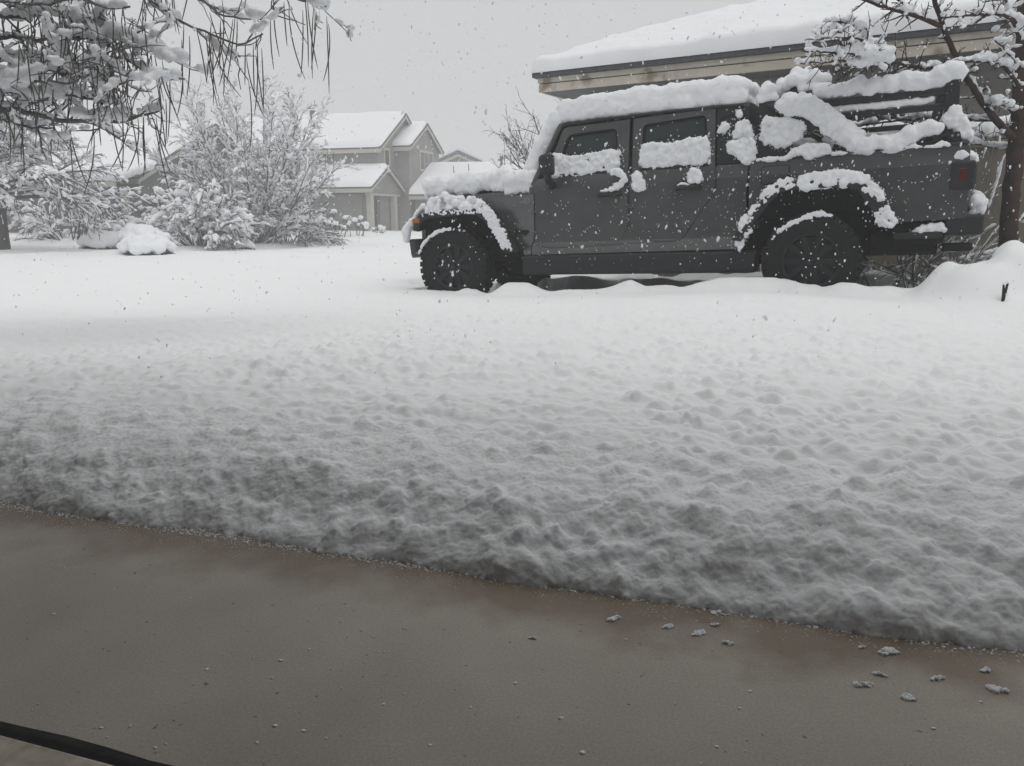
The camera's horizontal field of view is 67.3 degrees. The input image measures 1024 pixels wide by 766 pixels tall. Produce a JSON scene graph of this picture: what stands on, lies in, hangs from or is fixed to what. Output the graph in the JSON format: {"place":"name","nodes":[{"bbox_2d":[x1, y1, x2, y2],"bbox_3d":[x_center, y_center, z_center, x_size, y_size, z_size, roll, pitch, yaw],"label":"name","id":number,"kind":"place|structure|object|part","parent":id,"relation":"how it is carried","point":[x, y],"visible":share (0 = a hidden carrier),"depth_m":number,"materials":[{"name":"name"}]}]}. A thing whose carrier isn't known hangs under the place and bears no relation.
{"place":"outdoors","nodes":[
{"label":"outdoors","id":0,"kind":"place"},
{"bbox_2d":[0,0,756,160],"label":"sky","id":1,"kind":"structure","parent":0,"point":[363,54],"materials":[{"name":"grey"}]},
{"bbox_2d":[0,230,1023,650],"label":"snowy ground","id":2,"kind":"structure","parent":0,"point":[688,440],"depth_m":2.26,"materials":[{"name":"white snow"}]},
{"bbox_2d":[6,186,128,240],"bbox_3d":[-14.328,-5.172,24.672,4.457,2.352,4.117,-8,15,-34],"label":"thicket","id":3,"kind":"object","parent":2,"relation":"on","point":[42,227],"visible":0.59,"depth_m":24.21,"materials":[{"name":"grey plant"}]},
{"bbox_2d":[0,100,143,249],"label":"drooping tree","id":4,"kind":"object","parent":2,"relation":"on","point":[57,189],"visible":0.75,"depth_m":19.96,"materials":[{"name":"grey plant"}]},
{"bbox_2d":[76,229,117,249],"bbox_3d":[-11.425,-3.966,21.645,1.550,0.738,1.305,0,12,0],"label":"domed shrub","id":5,"kind":"object","parent":2,"relation":"on","point":[85,241],"visible":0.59,"depth_m":21.17,"materials":[{"name":"white plant"}]},
{"bbox_2d":[63,197,146,235],"bbox_3d":[-13.639,-5.381,25.886,2.977,1.770,2.799,0,12,0],"label":"thicket","id":6,"kind":"object","parent":2,"relation":"on","point":[128,216],"visible":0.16,"depth_m":25.55,"materials":[{"name":"grey plant"}]},
{"bbox_2d":[2,119,275,232],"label":"single storey house","id":7,"kind":"structure","parent":2,"relation":"on","point":[107,148],"depth_m":30.30,"materials":[{"name":"grey"}]},
{"bbox_2d":[60,198,90,225],"bbox_3d":[-16.199,-6.415,28.522,1.400,1.140,0.045,3,13,16],"label":"window","id":8,"kind":"structure","parent":7,"relation":"in","point":[67,220],"depth_m":28.67,"materials":[{"name":"beige"}]},
{"bbox_2d":[113,223,170,244],"bbox_3d":[-10.178,-3.918,21.153,1.499,0.953,1.344,0,12,0],"label":"domed shrub","id":9,"kind":"object","parent":2,"relation":"on","point":[131,229],"visible":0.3,"depth_m":20.88,"materials":[{"name":"white plant"}]},
{"bbox_2d":[116,231,176,255],"bbox_3d":[-9.641,-3.593,20.319,1.429,0.825,1.244,0,12,0],"label":"domed shrub","id":10,"kind":"object","parent":2,"relation":"on","point":[147,243],"visible":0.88,"depth_m":19.91,"materials":[{"name":"white plant"}]},
{"bbox_2d":[0,0,354,192],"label":"catalpa tree","id":11,"kind":"object","parent":2,"relation":"on","point":[97,30],"visible":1,"depth_m":4.11,"materials":[{"name":"grey plant"}]},
{"bbox_2d":[109,177,273,250],"bbox_3d":[-9.722,-5.036,23.206,4.923,2.374,4.247,0,12,0],"label":"arching bush","id":12,"kind":"object","parent":2,"relation":"on","point":[218,219],"visible":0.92,"depth_m":22.41,"materials":[{"name":"grey plant"}]},
{"bbox_2d":[224,238,255,249],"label":"domed shrub","id":13,"kind":"object","parent":2,"relation":"on","point":[248,244],"visible":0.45,"depth_m":23.45,"materials":[{"name":"white plant"}]},
{"bbox_2d":[124,60,361,243],"bbox_3d":[-9.012,-7.644,26.360,6.956,5.856,6.407,9,15,37],"label":"round tree","id":14,"kind":"object","parent":2,"relation":"on","point":[276,187],"visible":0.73,"depth_m":25.30,"materials":[{"name":"grey plant"}]},
{"bbox_2d":[244,203,352,246],"bbox_3d":[-7.856,-5.343,27.037,4.435,1.972,3.721,0,12,0],"label":"thicket","id":15,"kind":"object","parent":2,"relation":"on","point":[312,237],"visible":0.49,"depth_m":26.99,"materials":[{"name":"grey"}]},
{"bbox_2d":[313,209,350,233],"bbox_3d":[-8.302,-7.366,35.418,1.792,1.321,1.468,0,12,0],"label":"snowy plant","id":16,"kind":"object","parent":2,"relation":"on","point":[344,217],"visible":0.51,"depth_m":35.45,"materials":[{"name":"white plant"}]},
{"bbox_2d":[326,220,351,237],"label":"snowy plant","id":17,"kind":"object","parent":2,"relation":"on","point":[333,224],"visible":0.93,"depth_m":34.40,"materials":[{"name":"white plant"}]},
{"bbox_2d":[351,215,369,235],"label":"snowy plant","id":18,"kind":"object","parent":2,"relation":"on","point":[365,224],"visible":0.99,"depth_m":34.85,"materials":[{"name":"white plant"}]},
{"bbox_2d":[228,110,523,230],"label":"two storey house","id":19,"kind":"structure","parent":2,"relation":"on","point":[408,173],"depth_m":40.77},
{"bbox_2d":[374,196,376,230],"bbox_3d":[-7.108,-8.734,39.973,0.060,1.920,1.800,3,13,16],"label":"front door","id":20,"kind":"structure","parent":19,"relation":"in","point":[375,201],"depth_m":39.96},
{"bbox_2d":[384,147,389,164],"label":"window","id":21,"kind":"structure","parent":19,"relation":"in","point":[386,150],"depth_m":40.36,"materials":[{"name":"beige"}]},
{"bbox_2d":[419,149,433,171],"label":"window","id":22,"kind":"structure","parent":19,"relation":"in","point":[425,157],"depth_m":43.05,"materials":[{"name":"beige glass"}]},
{"bbox_2d":[371,224,385,232],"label":"snowy plant","id":23,"kind":"object","parent":2,"relation":"on","point":[382,228],"visible":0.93,"depth_m":37.26,"materials":[{"name":"white plant"}]},
{"bbox_2d":[439,147,499,161],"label":"distant house","id":24,"kind":"structure","parent":2,"relation":"on","point":[455,154],"depth_m":55.53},
{"bbox_2d":[486,86,561,169],"bbox_3d":[1.105,-5.992,22.088,3.986,4.692,3.522,0,12,0],"label":"bare tree","id":25,"kind":"object","parent":2,"relation":"on","point":[522,157],"visible":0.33,"depth_m":22.10,"materials":[{"name":"grey plant"}]},
{"bbox_2d":[401,60,988,292],"bbox_3d":[1.596,-1.889,7.781,5.455,2.065,2.132,3,12,26],"label":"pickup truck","id":26,"kind":"object","parent":2,"relation":"on","point":[694,147],"visible":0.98,"depth_m":6.81,"materials":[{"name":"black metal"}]},
{"bbox_3d":[0.645,-1.893,7.375,0.980,1.136,0.186,3,12,26],"label":"door","id":27,"kind":"part","parent":26,"relation":"part of","materials":[{"name":"grey paint"}]},
{"bbox_3d":[1.446,-1.873,6.982,0.794,1.127,0.189,3,12,26],"label":"door","id":28,"kind":"part","parent":26,"relation":"part of","materials":[{"name":"grey paint"}]},
{"bbox_2d":[531,0,1016,245],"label":"garage","id":29,"kind":"structure","parent":2,"relation":"on","point":[621,57],"depth_m":10.09,"materials":[{"name":"paint"}]},
{"bbox_2d":[655,114,1023,276],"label":"board fence","id":30,"kind":"object","parent":2,"relation":"on","point":[988,127],"visible":0.09,"depth_m":7.89,"materials":[{"name":"white"}]},
{"bbox_2d":[794,0,1023,246],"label":"ornamental tree","id":31,"kind":"object","parent":2,"relation":"on","point":[867,53],"visible":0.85,"depth_m":6.31,"materials":[{"name":"white plant"}]},
{"bbox_2d":[859,126,1023,287],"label":"twiggy shrub","id":32,"kind":"object","parent":2,"relation":"on","point":[903,267],"visible":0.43,"depth_m":7.49,"materials":[{"name":"grey plant"}]},
{"bbox_2d":[1001,281,1009,301],"bbox_3d":[3.418,-0.621,5.338,0.048,0.173,0.025,0,12,0],"label":"stake","id":33,"kind":"object","parent":2,"relation":"on","point":[1004,289],"visible":0.98,"depth_m":5.33,"materials":[{"name":"grey"}]},
{"bbox_2d":[0,500,1023,765],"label":"concrete apron","id":34,"kind":"object","parent":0,"point":[632,688],"depth_m":1.30,"materials":[{"name":"grey concrete"}]},
{"bbox_2d":[0,721,171,765],"bbox_3d":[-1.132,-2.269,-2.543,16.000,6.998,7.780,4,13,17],"label":"hose","id":35,"kind":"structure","parent":34,"relation":"on","point":[22,746],"depth_m":1.08,"materials":[{"name":"rubber"}]},
{"bbox_2d":[19,538,1000,763],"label":"landed flakes","id":36,"kind":"object","parent":34,"relation":"on","point":[582,752],"visible":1,"depth_m":1.22,"materials":[{"name":"white"}]},
{"bbox_2d":[0,499,1023,666],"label":"snow crumbs","id":37,"kind":"object","parent":34,"relation":"on","point":[425,569],"visible":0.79,"depth_m":1.69,"materials":[{"name":"white snow"}]},
{"bbox_2d":[606,615,621,621],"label":"snow clump","id":38,"kind":"object","parent":34,"relation":"on","point":[613,618],"visible":1,"depth_m":1.47,"materials":[{"name":"white snow"}]},
{"bbox_2d":[660,623,673,628],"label":"snow clump","id":39,"kind":"object","parent":34,"relation":"on","point":[668,626],"visible":1,"depth_m":1.44,"materials":[{"name":"white snow"}]},
{"bbox_2d":[691,629,705,635],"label":"snow clump","id":40,"kind":"object","parent":34,"relation":"on","point":[699,632],"visible":1,"depth_m":1.42,"materials":[{"name":"white snow"}]},
{"bbox_2d":[710,609,720,614],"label":"snow clump","id":41,"kind":"object","parent":34,"relation":"on","point":[714,612],"visible":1,"depth_m":1.49,"materials":[{"name":"white snow"}]},
{"bbox_2d":[710,622,720,625],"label":"snow clump","id":42,"kind":"object","parent":34,"relation":"on","point":[714,624],"visible":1,"depth_m":1.45,"materials":[{"name":"white snow"}]},
{"bbox_2d":[721,640,733,645],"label":"snow clump","id":43,"kind":"object","parent":34,"relation":"on","point":[727,642],"visible":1,"depth_m":1.38,"materials":[{"name":"white snow"}]},
{"bbox_2d":[852,681,872,687],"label":"snow clump","id":44,"kind":"object","parent":34,"relation":"on","point":[864,684],"visible":1,"depth_m":1.26,"materials":[{"name":"white snow"}]},
{"bbox_2d":[871,671,887,676],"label":"snow clump","id":45,"kind":"object","parent":34,"relation":"on","point":[878,673],"visible":1,"depth_m":1.29,"materials":[{"name":"white snow"}]},
{"bbox_2d":[877,647,899,655],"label":"snow clump","id":46,"kind":"object","parent":34,"relation":"on","point":[884,651],"visible":1,"depth_m":1.35,"materials":[{"name":"white snow"}]},
{"bbox_2d":[900,693,916,701],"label":"snow clump","id":47,"kind":"object","parent":34,"relation":"on","point":[907,697],"visible":1,"depth_m":1.23,"materials":[{"name":"white snow"}]},
{"bbox_2d":[930,675,945,680],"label":"snow clump","id":48,"kind":"object","parent":34,"relation":"on","point":[939,677],"visible":1,"depth_m":1.28,"materials":[{"name":"white snow"}]},
{"bbox_2d":[979,667,990,672],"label":"snow clump","id":49,"kind":"object","parent":34,"relation":"on","point":[986,669],"visible":1,"depth_m":1.30,"materials":[{"name":"white snow"}]},
{"bbox_2d":[985,684,1009,693],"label":"snow clump","id":50,"kind":"object","parent":34,"relation":"on","point":[993,688],"visible":1,"depth_m":1.25,"materials":[{"name":"white snow"}]},
{"bbox_2d":[1,0,1022,388],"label":"falling snow","id":51,"kind":"structure","parent":0,"point":[503,154],"depth_m":4.24,"materials":[{"name":"white snow"}]}
]}

